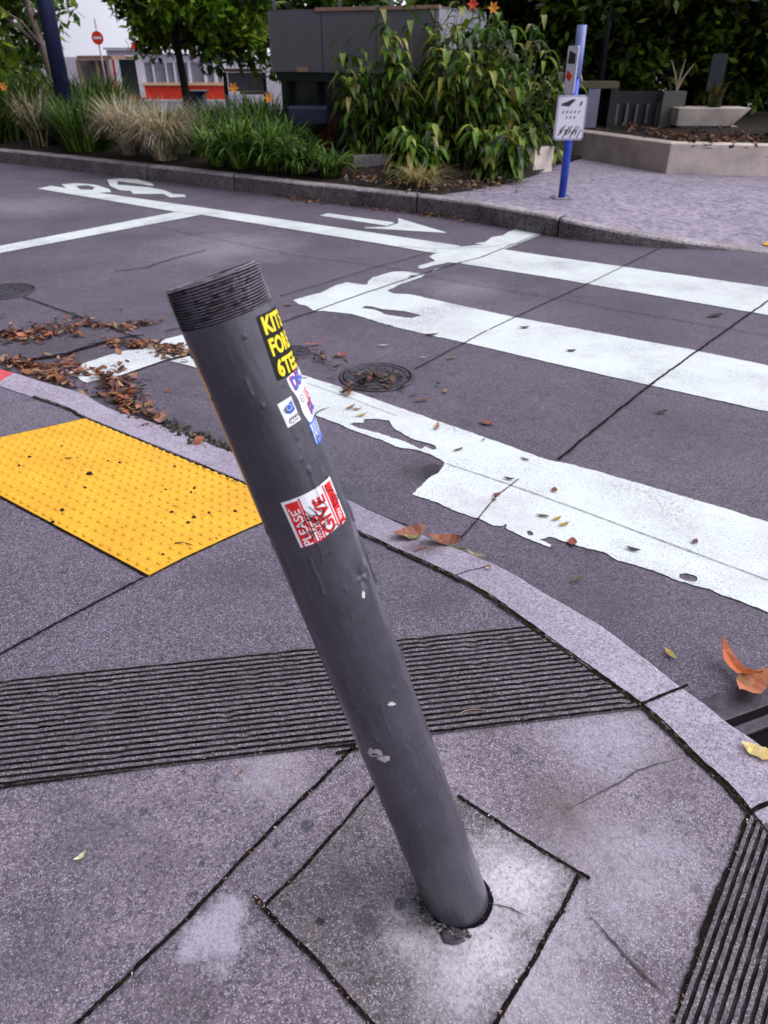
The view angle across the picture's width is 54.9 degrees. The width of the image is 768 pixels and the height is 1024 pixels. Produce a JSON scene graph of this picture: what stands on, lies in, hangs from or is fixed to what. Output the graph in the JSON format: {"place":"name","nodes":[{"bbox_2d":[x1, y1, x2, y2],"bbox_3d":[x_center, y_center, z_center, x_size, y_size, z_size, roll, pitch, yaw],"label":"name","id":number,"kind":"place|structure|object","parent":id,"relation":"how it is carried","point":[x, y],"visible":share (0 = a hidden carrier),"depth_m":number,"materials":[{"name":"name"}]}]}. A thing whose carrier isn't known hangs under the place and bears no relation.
{"place":"outdoors","nodes":[
{"label":"outdoors","id":0,"kind":"place"},
{"bbox_2d":[1,83,63,146],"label":"ornamental grass","id":1,"kind":"object","parent":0,"point":[37,136],"depth_m":11.69,"materials":[{"name":"plant"}]},
{"bbox_2d":[79,88,162,155],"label":"ornamental grass","id":2,"kind":"object","parent":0,"point":[130,148],"depth_m":10.66,"materials":[{"name":"plant"}]},
{"bbox_2d":[106,94,208,160],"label":"ornamental grass","id":3,"kind":"object","parent":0,"point":[157,135],"depth_m":10.10,"materials":[{"name":"plant"}]},
{"bbox_2d":[3,0,405,56],"label":"sky","id":4,"kind":"structure","parent":0,"point":[81,43],"materials":[{"name":"white"}]},
{"bbox_2d":[0,133,580,194],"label":"planting bed soil","id":5,"kind":"structure","parent":0,"point":[183,159],"depth_m":9.65,"materials":[{"name":"soil"}]},
{"bbox_2d":[0,85,37,141],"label":"bushy plant","id":6,"kind":"object","parent":5,"relation":"on","point":[10,134],"visible":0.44,"depth_m":12.41,"materials":[{"name":"green plant"}]},
{"bbox_2d":[0,21,48,91],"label":"hedge","id":7,"kind":"object","parent":5,"relation":"on","point":[25,63],"visible":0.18,"depth_m":21.84,"materials":[{"name":"green plant"}]},
{"bbox_2d":[0,65,54,139],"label":"bushy plant","id":8,"kind":"object","parent":5,"relation":"on","point":[10,82],"visible":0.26,"depth_m":12.35,"materials":[{"name":"green plant"}]},
{"bbox_2d":[0,0,85,95],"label":"tree","id":9,"kind":"object","parent":5,"relation":"on","point":[30,28],"visible":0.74,"depth_m":13.40,"materials":[{"name":"green plant"}]},
{"bbox_2d":[36,0,72,106],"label":"light pole","id":10,"kind":"object","parent":5,"relation":"on","point":[51,35],"depth_m":11.78,"materials":[{"name":"metal"}]},
{"bbox_2d":[27,89,109,143],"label":"bushy plant","id":11,"kind":"object","parent":5,"relation":"on","point":[53,133],"visible":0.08,"depth_m":11.91,"materials":[{"name":"green plant"}]},
{"bbox_2d":[27,88,124,151],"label":"ornamental grass","id":12,"kind":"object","parent":5,"relation":"on","point":[67,127],"depth_m":11.12,"materials":[{"name":"green plant"}]},
{"bbox_2d":[20,65,150,105],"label":"bushy plant","id":13,"kind":"object","parent":5,"relation":"on","point":[93,89],"visible":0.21,"depth_m":12.64,"materials":[{"name":"green plant"}]},
{"bbox_2d":[42,86,180,142],"bbox_3d":[-4.587,-6.676,12.375,2.509,0.849,2.295,0,32,0],"label":"bushy plant","id":14,"kind":"object","parent":5,"relation":"on","point":[139,98],"visible":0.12,"depth_m":12.19,"materials":[{"name":"green plant"}]},
{"bbox_2d":[100,0,284,112],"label":"tree","id":15,"kind":"object","parent":5,"relation":"on","point":[209,28],"visible":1,"depth_m":17.38,"materials":[{"name":"green plant"}]},
{"bbox_2d":[165,96,229,155],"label":"lily clump","id":16,"kind":"object","parent":5,"relation":"on","point":[206,122],"visible":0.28,"depth_m":10.58,"materials":[{"name":"green plant"}]},
{"bbox_2d":[190,90,208,110],"bbox_3d":[-5.311,-11.740,21.259,0.515,0.672,0.560,0,32,0],"label":"bin","id":17,"kind":"object","parent":5,"relation":"on","point":[199,94],"visible":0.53,"depth_m":20.96,"materials":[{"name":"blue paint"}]},
{"bbox_2d":[169,115,247,166],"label":"lily clump","id":18,"kind":"object","parent":5,"relation":"on","point":[215,159],"visible":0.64,"depth_m":9.73,"materials":[{"name":"green plant"}]},
{"bbox_2d":[164,89,286,129],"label":"bushy plant","id":19,"kind":"object","parent":5,"relation":"on","point":[202,111],"visible":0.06,"depth_m":11.58,"materials":[{"name":"green plant"}]},
{"bbox_2d":[198,104,287,168],"bbox_3d":[-1.859,-4.849,9.569,1.336,0.723,1.390,0,32,0],"label":"lily clump","id":20,"kind":"object","parent":5,"relation":"on","point":[245,162],"visible":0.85,"depth_m":9.43,"materials":[{"name":"green plant"}]},
{"bbox_2d":[213,85,285,130],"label":"lily clump","id":21,"kind":"object","parent":5,"relation":"on","point":[246,111],"visible":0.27,"depth_m":10.45,"materials":[{"name":"green plant"}]},
{"bbox_2d":[191,90,318,132],"bbox_3d":[-1.955,-6.228,11.694,2.427,0.810,2.402,16,35,24],"label":"bushy plant","id":22,"kind":"object","parent":5,"relation":"on","point":[277,113],"visible":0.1,"depth_m":11.28,"materials":[{"name":"green plant"}]},
{"bbox_2d":[219,112,317,171],"bbox_3d":[-1.450,-4.701,9.380,1.368,0.671,1.346,0,32,0],"label":"lily clump","id":23,"kind":"object","parent":5,"relation":"on","point":[268,139],"visible":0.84,"depth_m":9.23,"materials":[{"name":"green plant"}]},
{"bbox_2d":[261,109,317,146],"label":"lily clump","id":24,"kind":"object","parent":5,"relation":"on","point":[291,132],"visible":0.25,"depth_m":10.11,"materials":[{"name":"green plant"}]},
{"bbox_2d":[256,135,339,174],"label":"lily clump","id":25,"kind":"object","parent":5,"relation":"on","point":[289,157],"visible":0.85,"depth_m":9.08,"materials":[{"name":"green plant"}]},
{"bbox_2d":[309,107,341,152],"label":"rust shrub","id":26,"kind":"object","parent":5,"relation":"on","point":[326,132],"visible":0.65,"depth_m":10.77,"materials":[{"name":"brown plant"}]},
{"bbox_2d":[287,142,368,176],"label":"lily clump","id":27,"kind":"object","parent":5,"relation":"on","point":[333,165],"visible":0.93,"depth_m":9.03,"materials":[{"name":"green plant"}]},
{"bbox_2d":[352,154,391,166],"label":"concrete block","id":28,"kind":"structure","parent":5,"relation":"on","point":[373,159],"depth_m":9.82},
{"bbox_2d":[327,39,421,161],"bbox_3d":[-0.117,-5.470,9.905,1.280,1.482,1.213,0,32,0],"label":"cane shrub","id":29,"kind":"object","parent":5,"relation":"on","point":[369,131],"visible":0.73,"depth_m":9.81,"materials":[{"name":"green plant"}]},
{"bbox_2d":[268,0,486,150],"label":"kiosk","id":30,"kind":"object","parent":5,"relation":"on","point":[301,51],"visible":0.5,"depth_m":10.66,"materials":[{"name":"grey metal"}]},
{"bbox_2d":[287,105,328,125],"bbox_3d":[-1.092,-5.708,10.642,0.574,0.241,0.300,0,32,0],"label":"storage tub","id":31,"kind":"object","parent":30,"relation":"on","point":[314,112],"visible":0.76,"depth_m":10.51,"materials":[{"name":"plastic"}]},
{"bbox_2d":[378,122,447,182],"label":"cane shrub","id":32,"kind":"object","parent":5,"relation":"on","point":[425,152],"visible":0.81,"depth_m":8.66,"materials":[{"name":"green plant"}]},
{"bbox_2d":[380,159,460,186],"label":"ornamental grass","id":33,"kind":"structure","parent":5,"relation":"on","point":[413,178],"depth_m":8.36,"materials":[{"name":"plant"}]},
{"bbox_2d":[369,0,497,165],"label":"cane shrub","id":34,"kind":"object","parent":5,"relation":"on","point":[404,105],"visible":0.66,"depth_m":9.27,"materials":[{"name":"green plant"}]},
{"bbox_2d":[283,168,593,194],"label":"leaf litter","id":35,"kind":"object","parent":5,"relation":"on","point":[361,179],"visible":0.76,"depth_m":8.52,"materials":[{"name":"plant"}]},
{"bbox_2d":[366,141,553,171],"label":"concrete block","id":36,"kind":"structure","parent":5,"relation":"on","point":[544,160],"depth_m":9.54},
{"bbox_2d":[413,7,521,120],"bbox_3d":[1.075,-5.850,10.118,1.433,1.840,1.203,0,32,0],"label":"cane shrub","id":37,"kind":"object","parent":5,"relation":"on","point":[422,71],"visible":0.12,"depth_m":9.82,"materials":[{"name":"green plant"}]},
{"bbox_2d":[420,13,546,169],"bbox_3d":[1.224,-5.197,9.213,1.380,1.692,1.197,-11,34,-17],"label":"cane shrub","id":38,"kind":"object","parent":5,"relation":"on","point":[473,111],"visible":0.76,"depth_m":9.07,"materials":[{"name":"green plant"}]},
{"bbox_2d":[455,123,540,183],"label":"cane shrub","id":39,"kind":"object","parent":5,"relation":"on","point":[499,157],"visible":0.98,"depth_m":8.67,"materials":[{"name":"green plant"}]},
{"bbox_2d":[411,0,631,99],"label":"tree","id":40,"kind":"object","parent":5,"relation":"on","point":[503,5],"visible":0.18,"depth_m":13.71,"materials":[{"name":"green plant"}]},
{"bbox_2d":[477,24,587,165],"bbox_3d":[1.845,-5.232,9.378,1.346,1.617,1.154,23,39,32],"label":"cane shrub","id":41,"kind":"object","parent":5,"relation":"on","point":[541,124],"visible":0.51,"depth_m":9.26,"materials":[{"name":"green plant"}]},
{"bbox_2d":[0,387,746,1023],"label":"pavement","id":42,"kind":"structure","parent":0,"point":[218,599],"depth_m":1.58,"materials":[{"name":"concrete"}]},
{"bbox_2d":[0,496,146,576],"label":"pavement joint","id":43,"kind":"object","parent":42,"relation":"on","point":[89,544],"visible":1,"depth_m":2.50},
{"bbox_2d":[0,574,149,653],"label":"pavement joint","id":44,"kind":"object","parent":42,"relation":"on","point":[47,627],"visible":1,"depth_m":2.15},
{"bbox_2d":[0,418,261,575],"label":"tactile paving","id":45,"kind":"structure","parent":42,"relation":"on","point":[45,482],"depth_m":2.83,"materials":[{"name":"plastic"}]},
{"bbox_2d":[0,743,355,788],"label":"pavement joint","id":46,"kind":"object","parent":42,"relation":"on","point":[61,779],"visible":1,"depth_m":1.69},
{"bbox_2d":[73,745,356,1023],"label":"pavement joint","id":47,"kind":"object","parent":42,"relation":"on","point":[140,962],"visible":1,"depth_m":1.43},
{"bbox_2d":[253,894,375,1023],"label":"pavement joint","id":48,"kind":"object","parent":42,"relation":"on","point":[336,983],"visible":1,"depth_m":1.33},
{"bbox_2d":[0,625,640,785],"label":"grooved band","id":49,"kind":"object","parent":42,"relation":"on","point":[226,707],"visible":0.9,"depth_m":1.86,"materials":[{"name":"concrete"}]},
{"bbox_2d":[165,260,487,926],"bbox_3d":[-0.015,0.286,1.209,0.131,1.364,0.126,-21,25,-6],"label":"bollard","id":50,"kind":"object","parent":42,"relation":"on","point":[242,356],"visible":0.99,"depth_m":1.05,"materials":[{"name":"metal"}]},
{"bbox_2d":[32,396,767,839],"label":"kerb joint","id":51,"kind":"object","parent":42,"relation":"on","point":[692,754],"visible":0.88,"depth_m":2.02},
{"bbox_2d":[0,537,749,1023],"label":"joint grit","id":52,"kind":"object","parent":51,"relation":"on","point":[460,803],"visible":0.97,"depth_m":1.47,"materials":[{"name":"black soil"}]},
{"bbox_2d":[266,788,575,1023],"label":"pavement patch","id":53,"kind":"object","parent":42,"relation":"on","point":[342,923],"visible":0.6,"depth_m":1.40,"materials":[{"name":"concrete"}]},
{"bbox_2d":[263,785,374,907],"bbox_3d":[-0.119,0.684,1.539,0.015,0.001,0.362,22,38,31],"label":"pavement joint","id":54,"kind":"object","parent":53,"relation":"on","point":[304,866],"visible":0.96,"depth_m":1.52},
{"bbox_2d":[370,872,491,941],"bbox_3d":[0.084,0.754,1.419,0.242,0.006,0.114,5,32,9],"label":"foot grit","id":55,"kind":"object","parent":53,"relation":"on","point":[444,926],"visible":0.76,"depth_m":1.39,"materials":[{"name":"grey stone"}]},
{"bbox_2d":[441,927,464,944],"bbox_3d":[0.128,0.786,1.373,0.045,0.002,0.034,0,32,0],"label":"drain plug","id":56,"kind":"object","parent":53,"relation":"on","point":[446,937],"visible":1,"depth_m":1.37,"materials":[{"name":"metal"}]},
{"bbox_2d":[433,879,493,929],"bbox_3d":[0.144,0.747,1.437,0.137,0.001,0.131,0,32,0],"label":"socket gap","id":57,"kind":"object","parent":53,"relation":"on","point":[487,912],"visible":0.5,"depth_m":1.41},
{"bbox_2d":[457,795,590,879],"bbox_3d":[0.285,0.678,1.549,0.313,0.001,0.013,23,38,32],"label":"pavement joint","id":58,"kind":"object","parent":42,"relation":"on","point":[551,855],"visible":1,"depth_m":1.54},
{"bbox_2d":[493,874,580,1023],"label":"pavement joint","id":59,"kind":"object","parent":42,"relation":"on","point":[519,983],"visible":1,"depth_m":1.34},
{"bbox_2d":[590,916,671,1001],"bbox_3d":[0.442,0.808,1.343,0.008,0.001,0.190,-21,37,-29],"label":"pavement crack","id":60,"kind":"object","parent":42,"relation":"on","point":[633,963],"visible":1,"depth_m":1.33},
{"bbox_2d":[672,814,749,1023],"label":"pavement joint","id":61,"kind":"object","parent":42,"relation":"on","point":[708,919],"visible":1,"depth_m":1.40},
{"bbox_2d":[675,815,767,1023],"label":"grooved band","id":62,"kind":"object","parent":42,"relation":"on","point":[728,983],"visible":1,"depth_m":1.35,"materials":[{"name":"concrete"}]},
{"bbox_2d":[0,57,767,699],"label":"road","id":63,"kind":"structure","parent":0,"point":[704,449],"depth_m":4.45,"materials":[{"name":"asphalt"}]},
{"bbox_2d":[0,283,36,298],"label":"manhole cover","id":64,"kind":"object","parent":63,"relation":"on","point":[10,290],"visible":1,"depth_m":5.53,"materials":[{"name":"metal"}]},
{"bbox_2d":[0,352,107,396],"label":"leaf litter","id":65,"kind":"object","parent":63,"relation":"on","point":[54,374],"visible":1,"depth_m":4.15,"materials":[{"name":"plant"}]},
{"bbox_2d":[0,308,131,343],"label":"leaf litter","id":66,"kind":"object","parent":63,"relation":"on","point":[48,331],"visible":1,"depth_m":4.70,"materials":[{"name":"plant"}]},
{"bbox_2d":[0,334,141,357],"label":"gutter lip","id":67,"kind":"object","parent":63,"relation":"on","point":[80,345],"visible":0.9,"depth_m":4.45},
{"bbox_2d":[75,55,124,92],"bbox_3d":[-13.007,-19.796,33.618,2.133,1.633,2.000,0,32,0],"label":"shelter","id":68,"kind":"object","parent":63,"relation":"on","point":[84,64],"visible":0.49,"depth_m":33.75,"materials":[{"name":"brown wood"}]},
{"bbox_2d":[61,178,185,196],"bbox_3d":[-3.363,-4.148,9.517,1.058,0.001,2.017,-24,39,-33],"label":"bicycle marking","id":69,"kind":"object","parent":63,"relation":"on","point":[132,189],"visible":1,"depth_m":9.61,"materials":[{"name":"white paint"}]},
{"bbox_2d":[78,346,203,444],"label":"leaf litter","id":70,"kind":"object","parent":63,"relation":"on","point":[125,393],"visible":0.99,"depth_m":3.84,"materials":[{"name":"plant"}]},
{"bbox_2d":[93,317,189,360],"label":"leaf litter","id":71,"kind":"object","parent":63,"relation":"on","point":[165,348],"visible":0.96,"depth_m":4.49,"materials":[{"name":"plant"}]},
{"bbox_2d":[103,43,225,100],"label":"pavilion","id":72,"kind":"structure","parent":63,"relation":"on","point":[158,77],"depth_m":37.96,"materials":[{"name":"orange paint"}]},
{"bbox_2d":[119,60,139,94],"bbox_3d":[-13.062,-22.309,37.956,0.813,1.571,0.080,0,32,0],"label":"door","id":73,"kind":"structure","parent":72,"relation":"in","point":[126,65],"depth_m":37.85,"materials":[{"name":"grey glass"}]},
{"bbox_2d":[154,63,166,81],"bbox_3d":[-11.486,-22.560,37.952,0.566,0.868,0.080,0,32,0],"label":"window","id":74,"kind":"structure","parent":72,"relation":"in","point":[160,73],"depth_m":37.92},
{"bbox_2d":[190,63,204,81],"bbox_3d":[-9.578,-22.560,37.952,0.640,0.868,0.080,0,32,0],"label":"window","id":75,"kind":"structure","parent":72,"relation":"in","point":[197,76],"depth_m":37.94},
{"bbox_2d":[0,186,459,252],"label":"lane line","id":76,"kind":"object","parent":63,"relation":"on","point":[391,240],"visible":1,"depth_m":7.53,"materials":[{"name":"white paint"}]},
{"bbox_2d":[223,69,268,107],"bbox_3d":[-4.201,-12.941,22.590,1.358,1.042,0.130,0,32,0],"label":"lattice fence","id":77,"kind":"object","parent":63,"relation":"on","point":[239,79],"visible":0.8,"depth_m":22.48,"materials":[{"name":"grey metal"}]},
{"bbox_2d":[84,394,450,546],"bbox_3d":[-2.586,0.210,2.546,4.444,0.001,15.280,-26,40,-35],"label":"gutter","id":78,"kind":"object","parent":63,"relation":"on","point":[363,498],"visible":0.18,"depth_m":3.00,"materials":[{"name":"concrete"}]},
{"bbox_2d":[117,407,231,451],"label":"leaf litter","id":79,"kind":"object","parent":78,"relation":"on","point":[192,434],"visible":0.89,"depth_m":3.45,"materials":[{"name":"plant"}]},
{"bbox_2d":[291,345,310,358],"bbox_3d":[-0.554,-0.952,4.392,0.244,0.010,0.244,0,32,0],"label":"manhole cover","id":80,"kind":"object","parent":63,"relation":"on","point":[299,351],"visible":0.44,"depth_m":4.39,"materials":[{"name":"metal"}]},
{"bbox_2d":[219,0,404,89],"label":"tree","id":81,"kind":"object","parent":63,"relation":"on","point":[262,56],"visible":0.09,"depth_m":19.86,"materials":[{"name":"green plant"}]},
{"bbox_2d":[298,349,440,394],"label":"leaf litter","id":82,"kind":"object","parent":63,"relation":"on","point":[365,376],"visible":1,"depth_m":4.01,"materials":[{"name":"plant"}]},
{"bbox_2d":[339,362,414,390],"bbox_3d":[-0.040,-0.750,4.070,0.420,0.010,0.420,0,32,0],"label":"manhole cover","id":83,"kind":"object","parent":63,"relation":"on","point":[382,368],"visible":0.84,"depth_m":4.05,"materials":[{"name":"metal"}]},
{"bbox_2d":[275,196,484,224],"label":"leaf litter","id":84,"kind":"object","parent":63,"relation":"on","point":[294,198],"visible":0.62,"depth_m":8.30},
{"bbox_2d":[320,213,445,232],"bbox_3d":[-0.027,-3.013,7.702,0.598,0.001,1.563,-22,38,-31],"label":"arrow marking","id":85,"kind":"object","parent":63,"relation":"on","point":[402,224],"visible":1,"depth_m":7.62,"materials":[{"name":"white paint"}]},
{"bbox_2d":[0,369,767,833],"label":"kerb","id":86,"kind":"structure","parent":63,"relation":"on","point":[710,737],"depth_m":2.14,"materials":[{"name":"concrete"}]},
{"bbox_2d":[393,524,426,537],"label":"fallen leaf","id":87,"kind":"object","parent":86,"relation":"on","point":[417,529],"visible":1,"depth_m":2.65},
{"bbox_2d":[427,532,460,544],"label":"fallen leaf","id":88,"kind":"object","parent":86,"relation":"on","point":[448,539],"visible":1,"depth_m":2.55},
{"bbox_2d":[742,741,767,759],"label":"fallen leaf","id":89,"kind":"object","parent":86,"relation":"on","point":[761,752],"visible":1,"depth_m":1.73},
{"bbox_2d":[0,148,767,253],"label":"kerb","id":90,"kind":"structure","parent":63,"relation":"on","point":[513,217],"depth_m":8.33,"materials":[{"name":"concrete"}]},
{"bbox_2d":[69,230,767,611],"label":"crosswalk marking","id":91,"kind":"object","parent":63,"relation":"on","point":[469,478],"visible":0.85,"depth_m":3.65,"materials":[{"name":"white paint"}]},
{"bbox_2d":[557,300,767,459],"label":"road joint","id":92,"kind":"object","parent":63,"relation":"on","point":[607,418],"visible":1,"depth_m":3.92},
{"bbox_2d":[699,684,767,747],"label":"storm drain","id":93,"kind":"object","parent":63,"relation":"on","point":[743,711],"depth_m":2.01,"materials":[{"name":"metal"}]},
{"bbox_2d":[736,667,767,692],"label":"fallen leaf","id":94,"kind":"object","parent":93,"relation":"on","point":[755,683],"visible":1,"depth_m":2.07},
{"bbox_2d":[722,635,762,673],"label":"fallen leaf","id":95,"kind":"object","parent":63,"relation":"on","point":[733,662],"visible":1,"depth_m":2.14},
{"bbox_2d":[4,148,767,248],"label":"plaza paving","id":96,"kind":"structure","parent":0,"point":[726,209],"depth_m":7.94,"materials":[{"name":"concrete"}]},
{"bbox_2d":[91,19,106,83],"bbox_3d":[-9.791,-15.452,25.766,0.398,2.900,0.099,0,32,0],"label":"road sign","id":97,"kind":"object","parent":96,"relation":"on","point":[97,37],"visible":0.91,"depth_m":25.28,"materials":[{"name":"metal"}]},
{"bbox_2d":[551,25,587,199],"bbox_3d":[1.880,-3.997,7.477,0.305,1.554,0.217,0,32,0],"label":"sign post","id":98,"kind":"object","parent":96,"relation":"on","point":[571,108],"visible":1,"depth_m":7.41,"materials":[{"name":"metal"}]},
{"bbox_2d":[542,129,767,176],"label":"seat wall","id":99,"kind":"structure","parent":96,"relation":"on","point":[667,156],"depth_m":9.43,"materials":[{"name":"concrete"}]},
{"bbox_2d":[547,27,767,111],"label":"hedge","id":100,"kind":"object","parent":96,"relation":"on","point":[692,95],"visible":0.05,"depth_m":14.62,"materials":[{"name":"green plant"}]},
{"bbox_2d":[519,111,767,142],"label":"raised bed soil","id":101,"kind":"structure","parent":0,"point":[756,122],"depth_m":11.33,"materials":[{"name":"soil"}]},
{"bbox_2d":[579,81,619,127],"bbox_3d":[3.278,-6.346,11.541,0.632,0.653,0.300,0,32,0],"label":"utility cabinet","id":102,"kind":"object","parent":101,"relation":"on","point":[601,106],"visible":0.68,"depth_m":11.44,"materials":[{"name":"metal"}]},
{"bbox_2d":[597,0,613,88],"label":"lamp post","id":103,"kind":"object","parent":101,"relation":"on","point":[603,58],"depth_m":12.27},
{"bbox_2d":[504,0,767,94],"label":"tree","id":104,"kind":"object","parent":101,"relation":"on","point":[637,66],"visible":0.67,"depth_m":12.52,"materials":[{"name":"green plant"}]},
{"bbox_2d":[614,91,686,126],"bbox_3d":[4.151,-6.375,11.729,1.225,0.534,0.250,0,32,0],"label":"utility box","id":105,"kind":"object","parent":101,"relation":"on","point":[645,107],"visible":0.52,"depth_m":11.72,"materials":[{"name":"metal"}]},
{"bbox_2d":[597,122,767,157],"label":"leaf litter","id":106,"kind":"object","parent":101,"relation":"on","point":[734,139],"visible":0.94,"depth_m":10.12,"materials":[{"name":"plant"}]},
{"bbox_2d":[670,106,750,127],"bbox_3d":[5.067,-6.028,11.680,1.111,0.646,0.477,0,32,0],"label":"planter","id":107,"kind":"object","parent":101,"relation":"on","point":[698,116],"visible":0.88,"depth_m":11.40,"materials":[{"name":"concrete"}]},
{"bbox_2d":[707,77,726,107],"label":"ornamental grass clump","id":108,"kind":"object","parent":107,"relation":"in","point":[715,97],"visible":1,"depth_m":11.38,"materials":[{"name":"green plant"}]},
{"bbox_2d":[655,0,767,115],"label":"tree","id":109,"kind":"object","parent":101,"relation":"on","point":[749,81],"visible":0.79,"depth_m":12.38,"materials":[{"name":"green plant"}]},
{"bbox_2d":[705,54,728,90],"bbox_3d":[5.386,-6.968,12.066,0.248,0.867,0.050,0,32,0],"label":"notice board","id":110,"kind":"object","parent":101,"relation":"on","point":[718,64],"visible":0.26,"depth_m":11.94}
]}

